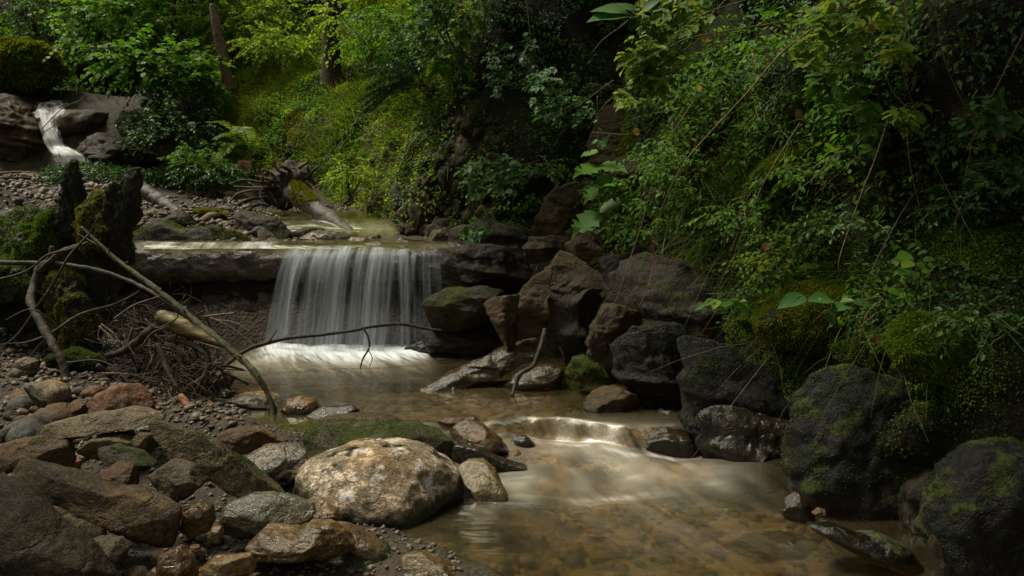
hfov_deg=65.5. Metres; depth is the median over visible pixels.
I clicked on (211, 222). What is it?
gravel
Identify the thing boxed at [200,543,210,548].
cobble
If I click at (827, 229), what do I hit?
leafy plant
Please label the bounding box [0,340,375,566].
leaf litter
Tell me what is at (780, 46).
leafy plant
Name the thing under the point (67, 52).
shrub
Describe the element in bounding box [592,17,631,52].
hanging stem
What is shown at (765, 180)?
hanging stem
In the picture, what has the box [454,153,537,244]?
bramble
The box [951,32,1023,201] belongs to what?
bramble
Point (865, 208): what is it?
moss carpet
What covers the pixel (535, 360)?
leaning stick
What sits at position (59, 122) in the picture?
hanging stem
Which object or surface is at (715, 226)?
dead stalks
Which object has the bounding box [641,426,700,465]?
rock
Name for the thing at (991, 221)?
moss cushion
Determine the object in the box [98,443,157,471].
rock
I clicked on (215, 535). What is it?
rock
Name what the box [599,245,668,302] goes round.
rock
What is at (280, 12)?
shrub
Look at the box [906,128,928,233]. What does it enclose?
hanging stem
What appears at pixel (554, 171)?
leafy plant
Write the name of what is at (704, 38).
withered leaf
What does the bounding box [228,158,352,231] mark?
fallen log
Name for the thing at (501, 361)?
slab
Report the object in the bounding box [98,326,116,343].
twig
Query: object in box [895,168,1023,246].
leafy plant
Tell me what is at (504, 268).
rock
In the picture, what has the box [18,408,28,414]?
cobble
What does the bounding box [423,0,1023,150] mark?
ground cover
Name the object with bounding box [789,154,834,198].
hanging stem
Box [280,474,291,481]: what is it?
cobble
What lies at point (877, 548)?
boulder
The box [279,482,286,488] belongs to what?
cobble
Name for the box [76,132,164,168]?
rock ledge
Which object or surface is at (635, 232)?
leafy plant
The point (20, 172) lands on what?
twig
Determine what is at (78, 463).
cobble
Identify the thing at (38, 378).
gravel
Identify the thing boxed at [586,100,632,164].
boulder
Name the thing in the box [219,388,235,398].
rock
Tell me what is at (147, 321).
twig
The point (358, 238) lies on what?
rock
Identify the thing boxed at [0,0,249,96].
undergrowth
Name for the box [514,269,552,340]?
boulder
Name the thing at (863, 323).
hanging stem
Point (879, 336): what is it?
withered leaf
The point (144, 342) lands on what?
twig
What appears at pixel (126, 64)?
shrub
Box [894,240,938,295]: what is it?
columbine
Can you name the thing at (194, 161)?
shrub
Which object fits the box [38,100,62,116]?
waterfall
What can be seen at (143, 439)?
rock
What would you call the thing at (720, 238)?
shrub
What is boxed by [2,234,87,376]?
fallen branch
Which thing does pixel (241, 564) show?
rock
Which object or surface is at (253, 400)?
rock
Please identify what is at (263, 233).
rock
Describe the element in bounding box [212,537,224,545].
cobble
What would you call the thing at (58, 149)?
waterfall
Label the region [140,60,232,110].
shrub
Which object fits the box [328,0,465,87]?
shrub
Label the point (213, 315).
dead stick
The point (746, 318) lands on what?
moss carpet
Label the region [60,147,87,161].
waterfall
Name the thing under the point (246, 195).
cobble
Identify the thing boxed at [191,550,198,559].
cobble
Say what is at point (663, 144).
bramble
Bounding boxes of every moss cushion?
[748,130,815,186]
[748,276,853,360]
[827,336,889,373]
[875,306,984,387]
[955,154,1023,234]
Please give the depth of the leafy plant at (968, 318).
3.26 m
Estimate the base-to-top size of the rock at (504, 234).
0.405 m
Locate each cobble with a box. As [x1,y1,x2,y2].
[0,179,9,184]
[0,420,17,442]
[2,410,20,420]
[5,394,34,411]
[5,415,53,441]
[7,368,37,377]
[8,390,24,400]
[11,197,24,203]
[12,415,26,421]
[18,382,36,393]
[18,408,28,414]
[20,173,40,179]
[30,188,45,194]
[31,405,39,412]
[33,402,74,420]
[34,379,71,405]
[53,506,69,514]
[63,513,106,537]
[70,399,87,404]
[71,387,82,395]
[72,437,88,444]
[74,458,82,468]
[76,455,88,460]
[79,385,103,398]
[122,565,147,575]
[146,570,154,575]
[175,183,186,189]
[182,536,194,542]
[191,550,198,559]
[192,191,204,197]
[193,549,205,562]
[196,547,208,554]
[199,535,207,543]
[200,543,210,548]
[201,212,218,221]
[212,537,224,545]
[220,205,234,212]
[221,221,229,226]
[242,193,252,198]
[251,226,268,237]
[266,238,279,240]
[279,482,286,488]
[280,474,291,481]
[285,479,293,486]
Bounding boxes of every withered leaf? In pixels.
[632,128,639,136]
[701,35,708,44]
[762,242,769,251]
[794,109,802,118]
[868,24,875,32]
[875,334,882,343]
[901,67,912,71]
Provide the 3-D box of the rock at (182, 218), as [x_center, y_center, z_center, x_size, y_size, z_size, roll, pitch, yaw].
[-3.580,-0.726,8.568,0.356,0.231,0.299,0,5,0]
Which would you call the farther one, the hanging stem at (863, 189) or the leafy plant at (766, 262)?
the leafy plant at (766, 262)
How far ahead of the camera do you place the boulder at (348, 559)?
3.17 m
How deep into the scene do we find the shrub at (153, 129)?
11.44 m
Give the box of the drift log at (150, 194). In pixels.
[140,180,180,210]
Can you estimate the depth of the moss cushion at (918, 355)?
3.46 m
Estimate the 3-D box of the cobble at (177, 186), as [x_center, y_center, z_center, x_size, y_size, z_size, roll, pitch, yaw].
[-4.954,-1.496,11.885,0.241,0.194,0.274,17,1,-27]
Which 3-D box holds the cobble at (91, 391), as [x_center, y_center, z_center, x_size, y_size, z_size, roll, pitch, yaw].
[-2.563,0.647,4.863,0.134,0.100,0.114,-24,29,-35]
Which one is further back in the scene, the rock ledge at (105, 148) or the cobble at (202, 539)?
the rock ledge at (105, 148)
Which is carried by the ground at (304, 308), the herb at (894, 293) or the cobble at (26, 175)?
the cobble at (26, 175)
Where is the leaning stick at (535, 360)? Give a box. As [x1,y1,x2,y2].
[511,328,546,395]
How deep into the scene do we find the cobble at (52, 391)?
4.64 m
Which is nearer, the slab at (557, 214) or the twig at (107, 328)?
the twig at (107, 328)
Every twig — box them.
[0,171,49,174]
[2,177,42,181]
[66,359,159,379]
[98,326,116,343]
[101,323,118,342]
[101,372,159,382]
[113,296,159,319]
[123,334,135,355]
[141,325,169,346]
[144,313,177,328]
[185,358,221,382]
[196,340,223,349]
[210,317,255,346]
[217,319,250,331]
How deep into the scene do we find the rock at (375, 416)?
4.71 m
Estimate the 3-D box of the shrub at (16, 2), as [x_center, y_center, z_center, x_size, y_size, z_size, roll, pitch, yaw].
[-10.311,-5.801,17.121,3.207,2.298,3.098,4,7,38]
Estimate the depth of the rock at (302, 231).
8.22 m
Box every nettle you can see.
[571,96,631,239]
[586,0,666,41]
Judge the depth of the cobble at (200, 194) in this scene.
10.56 m
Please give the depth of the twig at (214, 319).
5.01 m
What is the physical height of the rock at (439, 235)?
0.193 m
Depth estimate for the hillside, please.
4.48 m
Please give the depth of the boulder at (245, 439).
3.97 m
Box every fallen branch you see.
[0,214,100,279]
[0,258,187,356]
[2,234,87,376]
[77,226,276,414]
[224,323,441,369]
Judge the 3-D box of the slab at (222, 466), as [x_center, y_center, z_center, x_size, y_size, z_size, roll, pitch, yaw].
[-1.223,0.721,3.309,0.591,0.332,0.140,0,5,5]
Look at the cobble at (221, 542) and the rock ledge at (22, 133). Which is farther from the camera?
the rock ledge at (22, 133)
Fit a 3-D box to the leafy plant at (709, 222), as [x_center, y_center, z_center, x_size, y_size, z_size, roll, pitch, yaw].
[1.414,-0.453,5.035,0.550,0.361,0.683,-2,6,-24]
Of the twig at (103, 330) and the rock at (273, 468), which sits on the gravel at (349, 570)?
the rock at (273, 468)
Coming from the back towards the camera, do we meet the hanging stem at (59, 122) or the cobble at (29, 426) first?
the hanging stem at (59, 122)
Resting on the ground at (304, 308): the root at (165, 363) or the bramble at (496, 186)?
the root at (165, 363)
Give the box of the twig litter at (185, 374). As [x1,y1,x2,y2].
[115,314,234,408]
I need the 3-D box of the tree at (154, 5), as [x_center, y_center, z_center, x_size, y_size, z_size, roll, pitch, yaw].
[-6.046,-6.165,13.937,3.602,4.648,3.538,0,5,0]
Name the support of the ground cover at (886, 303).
on the hillside
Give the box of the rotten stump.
[0,158,144,349]
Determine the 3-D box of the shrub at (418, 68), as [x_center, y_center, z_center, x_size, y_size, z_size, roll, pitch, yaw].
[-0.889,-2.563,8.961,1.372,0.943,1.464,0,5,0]
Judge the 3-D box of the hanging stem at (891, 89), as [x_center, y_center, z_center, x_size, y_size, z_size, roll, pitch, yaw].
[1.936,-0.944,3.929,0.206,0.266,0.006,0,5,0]
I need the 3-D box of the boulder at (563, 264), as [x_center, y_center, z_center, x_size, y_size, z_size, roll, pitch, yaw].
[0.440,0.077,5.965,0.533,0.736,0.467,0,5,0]
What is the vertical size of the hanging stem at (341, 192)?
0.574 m
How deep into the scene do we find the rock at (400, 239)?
7.45 m
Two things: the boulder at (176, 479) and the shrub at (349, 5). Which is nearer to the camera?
the boulder at (176, 479)
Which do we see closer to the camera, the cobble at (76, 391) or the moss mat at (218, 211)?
the cobble at (76, 391)
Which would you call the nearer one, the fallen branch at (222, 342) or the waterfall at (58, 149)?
the fallen branch at (222, 342)
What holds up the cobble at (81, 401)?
on the ground at (304, 308)
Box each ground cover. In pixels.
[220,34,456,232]
[287,0,1023,411]
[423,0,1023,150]
[432,0,1023,337]
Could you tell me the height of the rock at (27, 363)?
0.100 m
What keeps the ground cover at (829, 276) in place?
on the hillside
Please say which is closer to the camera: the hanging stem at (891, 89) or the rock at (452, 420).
the hanging stem at (891, 89)
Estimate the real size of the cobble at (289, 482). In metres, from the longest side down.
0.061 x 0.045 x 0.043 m
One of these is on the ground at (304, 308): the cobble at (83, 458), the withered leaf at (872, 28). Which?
the cobble at (83, 458)
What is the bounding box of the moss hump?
[0,35,70,96]
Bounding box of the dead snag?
[209,3,235,91]
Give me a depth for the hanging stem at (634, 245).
4.49 m
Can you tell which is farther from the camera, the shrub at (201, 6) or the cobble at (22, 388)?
the shrub at (201, 6)
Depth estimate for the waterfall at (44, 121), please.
13.19 m
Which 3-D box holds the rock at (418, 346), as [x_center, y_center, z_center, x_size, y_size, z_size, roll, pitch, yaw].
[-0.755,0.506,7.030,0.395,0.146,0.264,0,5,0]
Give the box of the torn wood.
[154,310,220,346]
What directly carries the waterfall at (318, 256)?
on the weir
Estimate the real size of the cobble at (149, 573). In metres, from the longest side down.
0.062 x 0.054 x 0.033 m
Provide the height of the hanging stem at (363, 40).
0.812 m
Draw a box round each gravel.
[0,173,166,199]
[0,182,363,240]
[0,327,250,462]
[75,413,462,575]
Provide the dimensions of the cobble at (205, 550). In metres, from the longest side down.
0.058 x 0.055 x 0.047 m
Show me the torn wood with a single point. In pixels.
(180, 326)
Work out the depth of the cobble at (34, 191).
10.46 m
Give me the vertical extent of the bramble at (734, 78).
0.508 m
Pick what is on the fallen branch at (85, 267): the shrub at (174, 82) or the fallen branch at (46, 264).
the fallen branch at (46, 264)
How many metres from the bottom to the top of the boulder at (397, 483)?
0.412 m
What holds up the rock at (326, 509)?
on the gravel at (349, 570)
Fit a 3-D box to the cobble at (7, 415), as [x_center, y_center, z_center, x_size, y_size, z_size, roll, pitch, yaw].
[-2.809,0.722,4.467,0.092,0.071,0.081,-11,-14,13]
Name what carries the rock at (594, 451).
in the water at (500, 539)
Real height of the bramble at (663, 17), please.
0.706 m
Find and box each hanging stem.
[42,72,94,127]
[44,113,78,131]
[328,0,410,77]
[341,165,341,212]
[586,50,682,130]
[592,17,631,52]
[592,115,660,134]
[607,187,651,316]
[613,106,682,170]
[629,21,789,66]
[637,240,654,309]
[653,0,853,239]
[669,0,746,39]
[728,187,746,255]
[733,122,799,255]
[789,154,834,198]
[838,120,887,271]
[859,298,882,361]
[885,69,910,110]
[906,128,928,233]
[935,10,978,127]
[954,197,965,241]
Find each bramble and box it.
[403,0,493,68]
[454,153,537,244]
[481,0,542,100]
[528,67,612,130]
[612,33,707,111]
[614,0,725,76]
[615,101,696,216]
[667,53,764,136]
[787,0,897,74]
[800,10,891,160]
[864,0,932,138]
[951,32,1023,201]
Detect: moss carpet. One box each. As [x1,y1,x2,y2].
[234,46,523,222]
[293,0,1023,499]
[588,84,1023,437]
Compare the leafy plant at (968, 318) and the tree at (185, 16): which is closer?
the leafy plant at (968, 318)
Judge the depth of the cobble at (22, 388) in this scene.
4.71 m
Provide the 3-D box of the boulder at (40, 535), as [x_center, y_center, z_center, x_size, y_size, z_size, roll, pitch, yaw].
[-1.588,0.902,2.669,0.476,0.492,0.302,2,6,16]
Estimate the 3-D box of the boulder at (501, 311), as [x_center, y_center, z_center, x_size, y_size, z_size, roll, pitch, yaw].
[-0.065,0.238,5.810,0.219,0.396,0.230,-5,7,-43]
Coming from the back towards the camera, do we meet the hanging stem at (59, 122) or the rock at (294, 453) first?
the hanging stem at (59, 122)
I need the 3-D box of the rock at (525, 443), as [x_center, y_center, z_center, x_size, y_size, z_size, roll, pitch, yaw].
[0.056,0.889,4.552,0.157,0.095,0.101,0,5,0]
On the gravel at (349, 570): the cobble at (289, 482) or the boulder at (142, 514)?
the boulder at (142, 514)
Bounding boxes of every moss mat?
[43,346,108,372]
[192,207,229,218]
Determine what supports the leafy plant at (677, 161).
on the hillside
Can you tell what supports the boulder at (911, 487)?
on the hillside
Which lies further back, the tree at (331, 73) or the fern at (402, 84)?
the tree at (331, 73)
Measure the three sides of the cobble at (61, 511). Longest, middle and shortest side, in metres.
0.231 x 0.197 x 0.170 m
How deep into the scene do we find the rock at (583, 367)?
5.35 m
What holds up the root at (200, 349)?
on the ground at (304, 308)
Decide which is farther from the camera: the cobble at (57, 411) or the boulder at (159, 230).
the boulder at (159, 230)
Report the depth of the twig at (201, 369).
5.04 m
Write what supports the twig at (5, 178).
on the ground at (304, 308)
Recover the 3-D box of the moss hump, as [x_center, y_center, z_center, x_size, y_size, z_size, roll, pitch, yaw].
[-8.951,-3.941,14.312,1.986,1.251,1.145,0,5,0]
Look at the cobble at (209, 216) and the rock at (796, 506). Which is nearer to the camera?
the rock at (796, 506)
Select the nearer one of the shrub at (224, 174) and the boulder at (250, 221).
the boulder at (250, 221)
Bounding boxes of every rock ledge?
[0,93,47,161]
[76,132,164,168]
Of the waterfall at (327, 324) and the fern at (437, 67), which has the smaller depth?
the waterfall at (327, 324)
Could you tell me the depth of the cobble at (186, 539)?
3.24 m
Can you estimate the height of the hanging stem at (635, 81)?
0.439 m
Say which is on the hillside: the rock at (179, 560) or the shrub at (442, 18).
the shrub at (442, 18)
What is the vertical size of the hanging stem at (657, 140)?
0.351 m
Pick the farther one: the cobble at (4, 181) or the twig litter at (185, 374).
the cobble at (4, 181)
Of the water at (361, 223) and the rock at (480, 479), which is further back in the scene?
the water at (361, 223)
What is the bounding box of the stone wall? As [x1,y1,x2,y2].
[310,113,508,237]
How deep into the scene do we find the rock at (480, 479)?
3.91 m
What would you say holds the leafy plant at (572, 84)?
on the hillside
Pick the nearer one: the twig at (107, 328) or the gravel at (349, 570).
the gravel at (349, 570)
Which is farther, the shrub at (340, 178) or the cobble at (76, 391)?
the shrub at (340, 178)
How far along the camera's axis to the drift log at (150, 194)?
9.47 m
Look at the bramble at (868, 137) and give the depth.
4.17 m
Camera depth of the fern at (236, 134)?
11.16 m
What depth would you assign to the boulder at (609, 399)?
4.92 m
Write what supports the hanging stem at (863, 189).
hanging from the bramble at (900, 53)
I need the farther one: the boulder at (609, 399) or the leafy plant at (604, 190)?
the leafy plant at (604, 190)
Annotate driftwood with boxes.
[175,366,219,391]
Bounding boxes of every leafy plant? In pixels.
[505,155,577,186]
[545,71,620,107]
[573,171,632,208]
[597,204,679,252]
[620,141,728,204]
[647,61,767,120]
[680,189,789,242]
[705,2,829,74]
[713,234,811,296]
[737,143,865,210]
[786,204,895,257]
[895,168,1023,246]
[909,283,1023,374]
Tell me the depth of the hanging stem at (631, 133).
4.44 m
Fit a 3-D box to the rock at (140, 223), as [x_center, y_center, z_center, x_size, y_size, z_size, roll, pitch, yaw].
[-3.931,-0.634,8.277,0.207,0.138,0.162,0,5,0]
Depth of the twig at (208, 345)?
5.03 m
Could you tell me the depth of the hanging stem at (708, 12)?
4.28 m
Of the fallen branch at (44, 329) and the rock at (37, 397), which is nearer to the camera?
the rock at (37, 397)
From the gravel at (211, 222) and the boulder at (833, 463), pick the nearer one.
the boulder at (833, 463)
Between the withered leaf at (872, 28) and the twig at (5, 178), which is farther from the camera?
the twig at (5, 178)
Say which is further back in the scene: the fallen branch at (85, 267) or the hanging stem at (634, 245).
the fallen branch at (85, 267)
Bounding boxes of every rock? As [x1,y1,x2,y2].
[13,357,38,369]
[23,384,46,407]
[70,403,86,415]
[76,429,135,459]
[93,535,129,567]
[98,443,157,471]
[99,460,139,484]
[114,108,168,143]
[131,429,159,453]
[133,221,143,230]
[143,208,167,216]
[155,544,198,575]
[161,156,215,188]
[163,210,196,226]
[180,500,215,538]
[197,552,255,575]
[207,525,224,543]
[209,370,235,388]
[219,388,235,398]
[220,491,315,539]
[225,391,286,408]
[245,442,307,468]
[257,227,278,239]
[260,458,287,478]
[279,394,320,414]
[291,227,324,237]
[299,230,339,239]
[306,404,359,416]
[308,498,341,521]
[314,411,401,422]
[326,231,354,238]
[337,521,387,561]
[348,237,370,239]
[365,233,381,237]
[394,237,411,241]
[401,550,456,575]
[404,339,430,354]
[427,229,447,240]
[437,414,479,426]
[440,243,531,292]
[448,219,527,255]
[459,458,511,504]
[461,481,471,497]
[501,449,527,463]
[504,363,562,389]
[508,434,535,452]
[522,235,570,263]
[555,287,602,366]
[555,436,612,464]
[560,369,579,389]
[564,230,605,263]
[566,354,607,382]
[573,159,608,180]
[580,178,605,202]
[585,303,640,368]
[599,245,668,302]
[606,252,728,344]
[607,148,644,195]
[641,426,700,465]
[644,406,700,459]
[694,404,789,495]
[759,530,797,545]
[780,491,815,522]
[811,507,825,518]
[927,534,957,575]
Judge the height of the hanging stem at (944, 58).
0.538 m
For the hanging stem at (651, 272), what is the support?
hanging from the hanging stem at (791, 44)
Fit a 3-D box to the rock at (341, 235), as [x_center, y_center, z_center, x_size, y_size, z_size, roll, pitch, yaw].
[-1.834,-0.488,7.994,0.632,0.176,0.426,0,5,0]
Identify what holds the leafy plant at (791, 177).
on the hillside
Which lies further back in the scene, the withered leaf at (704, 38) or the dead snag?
the dead snag
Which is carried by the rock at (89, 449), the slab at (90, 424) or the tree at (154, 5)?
the slab at (90, 424)
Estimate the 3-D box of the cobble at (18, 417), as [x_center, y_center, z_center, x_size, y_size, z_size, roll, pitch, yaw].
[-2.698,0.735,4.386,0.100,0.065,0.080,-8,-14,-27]
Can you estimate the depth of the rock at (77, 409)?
4.01 m
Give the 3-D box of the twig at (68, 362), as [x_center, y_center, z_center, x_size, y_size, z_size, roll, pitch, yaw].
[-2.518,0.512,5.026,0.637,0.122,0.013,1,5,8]
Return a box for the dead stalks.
[373,2,976,490]
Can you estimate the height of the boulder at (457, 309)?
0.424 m
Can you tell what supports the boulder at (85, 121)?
on the ground at (304, 308)
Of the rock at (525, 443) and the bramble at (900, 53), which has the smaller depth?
the bramble at (900, 53)
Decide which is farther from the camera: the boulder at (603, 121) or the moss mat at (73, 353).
the boulder at (603, 121)
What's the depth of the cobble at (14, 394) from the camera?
4.63 m
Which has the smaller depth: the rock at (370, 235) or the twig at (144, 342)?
the twig at (144, 342)
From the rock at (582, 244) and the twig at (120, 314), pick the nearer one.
the twig at (120, 314)
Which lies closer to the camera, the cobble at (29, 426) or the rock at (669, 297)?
the cobble at (29, 426)
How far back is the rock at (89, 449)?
3.54 m
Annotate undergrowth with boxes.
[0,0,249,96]
[31,79,259,192]
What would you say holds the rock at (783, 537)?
in the water at (500, 539)
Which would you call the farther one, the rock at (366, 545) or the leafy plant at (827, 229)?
the leafy plant at (827, 229)
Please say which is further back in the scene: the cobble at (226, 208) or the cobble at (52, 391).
the cobble at (226, 208)
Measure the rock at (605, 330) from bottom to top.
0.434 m
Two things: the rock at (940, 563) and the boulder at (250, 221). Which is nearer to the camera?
the rock at (940, 563)
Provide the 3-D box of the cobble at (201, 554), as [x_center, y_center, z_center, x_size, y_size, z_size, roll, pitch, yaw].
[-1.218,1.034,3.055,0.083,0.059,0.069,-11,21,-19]
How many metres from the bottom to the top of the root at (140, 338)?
0.251 m
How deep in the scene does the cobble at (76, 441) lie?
4.26 m
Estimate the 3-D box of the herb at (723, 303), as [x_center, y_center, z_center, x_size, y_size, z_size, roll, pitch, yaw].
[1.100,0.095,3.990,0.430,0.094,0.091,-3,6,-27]
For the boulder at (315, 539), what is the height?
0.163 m
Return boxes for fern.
[150,105,172,116]
[208,120,263,161]
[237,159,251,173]
[342,57,420,119]
[425,58,474,87]
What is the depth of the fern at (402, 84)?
8.19 m
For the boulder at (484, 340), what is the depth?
6.78 m
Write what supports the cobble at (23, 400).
on the ground at (304, 308)
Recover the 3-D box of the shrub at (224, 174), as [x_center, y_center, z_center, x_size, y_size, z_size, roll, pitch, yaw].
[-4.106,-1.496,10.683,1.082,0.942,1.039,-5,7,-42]
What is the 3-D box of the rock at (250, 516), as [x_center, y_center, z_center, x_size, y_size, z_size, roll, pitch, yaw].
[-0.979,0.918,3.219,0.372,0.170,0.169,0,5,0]
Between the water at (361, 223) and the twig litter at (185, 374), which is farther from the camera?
the water at (361, 223)
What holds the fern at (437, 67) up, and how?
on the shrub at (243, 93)
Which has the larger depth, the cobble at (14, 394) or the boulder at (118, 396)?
the cobble at (14, 394)
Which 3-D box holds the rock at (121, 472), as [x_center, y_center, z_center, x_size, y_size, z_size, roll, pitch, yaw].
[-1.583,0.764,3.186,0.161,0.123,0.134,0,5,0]
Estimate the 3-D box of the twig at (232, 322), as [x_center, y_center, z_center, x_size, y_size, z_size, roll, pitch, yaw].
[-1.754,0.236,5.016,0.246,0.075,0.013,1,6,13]
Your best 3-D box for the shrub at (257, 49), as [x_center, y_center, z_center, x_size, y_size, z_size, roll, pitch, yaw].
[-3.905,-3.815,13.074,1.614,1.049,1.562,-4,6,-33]
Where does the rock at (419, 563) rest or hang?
in the water at (500, 539)
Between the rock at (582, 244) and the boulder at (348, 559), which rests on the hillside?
the rock at (582, 244)
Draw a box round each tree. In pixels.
[80,0,242,65]
[134,0,265,56]
[320,0,414,94]
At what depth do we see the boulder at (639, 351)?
5.01 m
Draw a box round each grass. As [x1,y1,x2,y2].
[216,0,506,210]
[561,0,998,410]
[568,44,959,417]
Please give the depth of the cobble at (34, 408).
4.55 m
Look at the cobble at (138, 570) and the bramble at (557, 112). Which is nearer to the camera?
the cobble at (138, 570)
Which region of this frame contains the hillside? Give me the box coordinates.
[213,0,1023,521]
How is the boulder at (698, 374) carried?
on the ground at (304, 308)
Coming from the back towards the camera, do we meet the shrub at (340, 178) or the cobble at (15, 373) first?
the shrub at (340, 178)
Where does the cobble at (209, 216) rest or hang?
on the ground at (304, 308)
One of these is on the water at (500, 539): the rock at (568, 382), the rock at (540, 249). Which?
the rock at (568, 382)
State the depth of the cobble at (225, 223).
8.30 m
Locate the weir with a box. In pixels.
[115,241,442,317]
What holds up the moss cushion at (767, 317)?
on the hillside
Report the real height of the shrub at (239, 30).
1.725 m
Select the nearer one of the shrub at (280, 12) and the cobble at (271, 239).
the cobble at (271, 239)
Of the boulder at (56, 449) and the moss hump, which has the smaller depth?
the boulder at (56, 449)
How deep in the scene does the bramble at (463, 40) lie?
8.09 m
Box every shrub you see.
[0,0,114,44]
[7,0,124,45]
[27,0,184,75]
[50,28,113,86]
[71,23,238,120]
[115,86,235,175]
[138,0,265,58]
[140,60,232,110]
[156,141,232,191]
[164,143,254,198]
[178,0,314,67]
[221,0,319,44]
[227,20,321,80]
[294,0,420,71]
[319,153,379,204]
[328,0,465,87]
[375,13,465,101]
[394,0,547,69]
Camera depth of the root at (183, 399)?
4.80 m
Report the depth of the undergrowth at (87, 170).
11.75 m
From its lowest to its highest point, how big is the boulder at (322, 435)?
0.237 m
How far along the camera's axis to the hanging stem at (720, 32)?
4.19 m
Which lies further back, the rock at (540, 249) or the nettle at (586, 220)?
the rock at (540, 249)
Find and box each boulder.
[0,435,76,471]
[0,475,120,575]
[11,456,181,547]
[50,109,109,137]
[83,383,155,413]
[133,220,251,240]
[148,458,205,501]
[216,425,284,454]
[234,209,292,238]
[245,518,354,563]
[292,437,463,528]
[302,419,453,460]
[338,539,393,568]
[421,285,502,332]
[421,320,518,359]
[449,420,507,455]
[483,293,518,348]
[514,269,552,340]
[542,249,601,348]
[582,384,637,419]
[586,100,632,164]
[608,320,687,406]
[676,335,789,496]
[780,363,916,520]
[806,520,923,572]
[899,467,933,536]
[913,436,1023,575]
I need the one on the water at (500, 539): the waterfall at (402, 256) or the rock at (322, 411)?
the rock at (322, 411)
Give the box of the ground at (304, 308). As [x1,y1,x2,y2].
[0,0,750,575]
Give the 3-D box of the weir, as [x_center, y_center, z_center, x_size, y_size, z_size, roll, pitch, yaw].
[-2.225,0.254,7.599,3.450,1.414,0.744,0,5,0]
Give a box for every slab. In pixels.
[35,405,165,439]
[148,420,284,497]
[419,338,539,391]
[452,444,544,482]
[531,181,585,235]
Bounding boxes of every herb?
[694,297,757,315]
[777,291,873,325]
[876,287,913,308]
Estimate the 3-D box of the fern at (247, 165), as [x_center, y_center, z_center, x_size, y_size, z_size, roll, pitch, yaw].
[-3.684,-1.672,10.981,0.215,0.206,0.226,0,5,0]
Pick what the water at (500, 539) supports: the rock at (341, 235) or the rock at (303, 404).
the rock at (303, 404)
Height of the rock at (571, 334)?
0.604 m
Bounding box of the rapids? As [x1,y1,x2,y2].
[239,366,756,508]
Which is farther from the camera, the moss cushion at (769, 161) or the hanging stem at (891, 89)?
the moss cushion at (769, 161)
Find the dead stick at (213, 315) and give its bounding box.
[204,313,234,317]
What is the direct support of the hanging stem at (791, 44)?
hanging from the bramble at (861, 14)
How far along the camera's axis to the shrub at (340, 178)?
9.38 m
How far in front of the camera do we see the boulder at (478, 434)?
4.37 m
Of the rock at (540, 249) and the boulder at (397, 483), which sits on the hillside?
the rock at (540, 249)
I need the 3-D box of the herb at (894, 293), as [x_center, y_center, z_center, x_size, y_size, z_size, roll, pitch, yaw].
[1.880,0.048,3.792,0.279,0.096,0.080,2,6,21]
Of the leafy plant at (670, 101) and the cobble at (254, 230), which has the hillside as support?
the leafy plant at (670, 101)
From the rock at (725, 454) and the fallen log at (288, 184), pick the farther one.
the fallen log at (288, 184)
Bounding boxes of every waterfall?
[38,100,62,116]
[39,109,67,153]
[53,146,67,166]
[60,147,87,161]
[271,246,393,351]
[282,250,380,350]
[399,249,429,346]
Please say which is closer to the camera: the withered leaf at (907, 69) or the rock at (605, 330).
the withered leaf at (907, 69)
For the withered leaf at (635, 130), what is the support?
hanging from the hanging stem at (631, 133)
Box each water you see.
[132,210,517,248]
[164,342,938,575]
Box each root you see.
[104,323,158,358]
[155,343,178,387]
[165,337,211,393]
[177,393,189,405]
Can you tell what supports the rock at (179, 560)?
on the gravel at (349, 570)
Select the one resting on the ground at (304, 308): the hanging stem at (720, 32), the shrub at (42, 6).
the shrub at (42, 6)
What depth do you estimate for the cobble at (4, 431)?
4.16 m

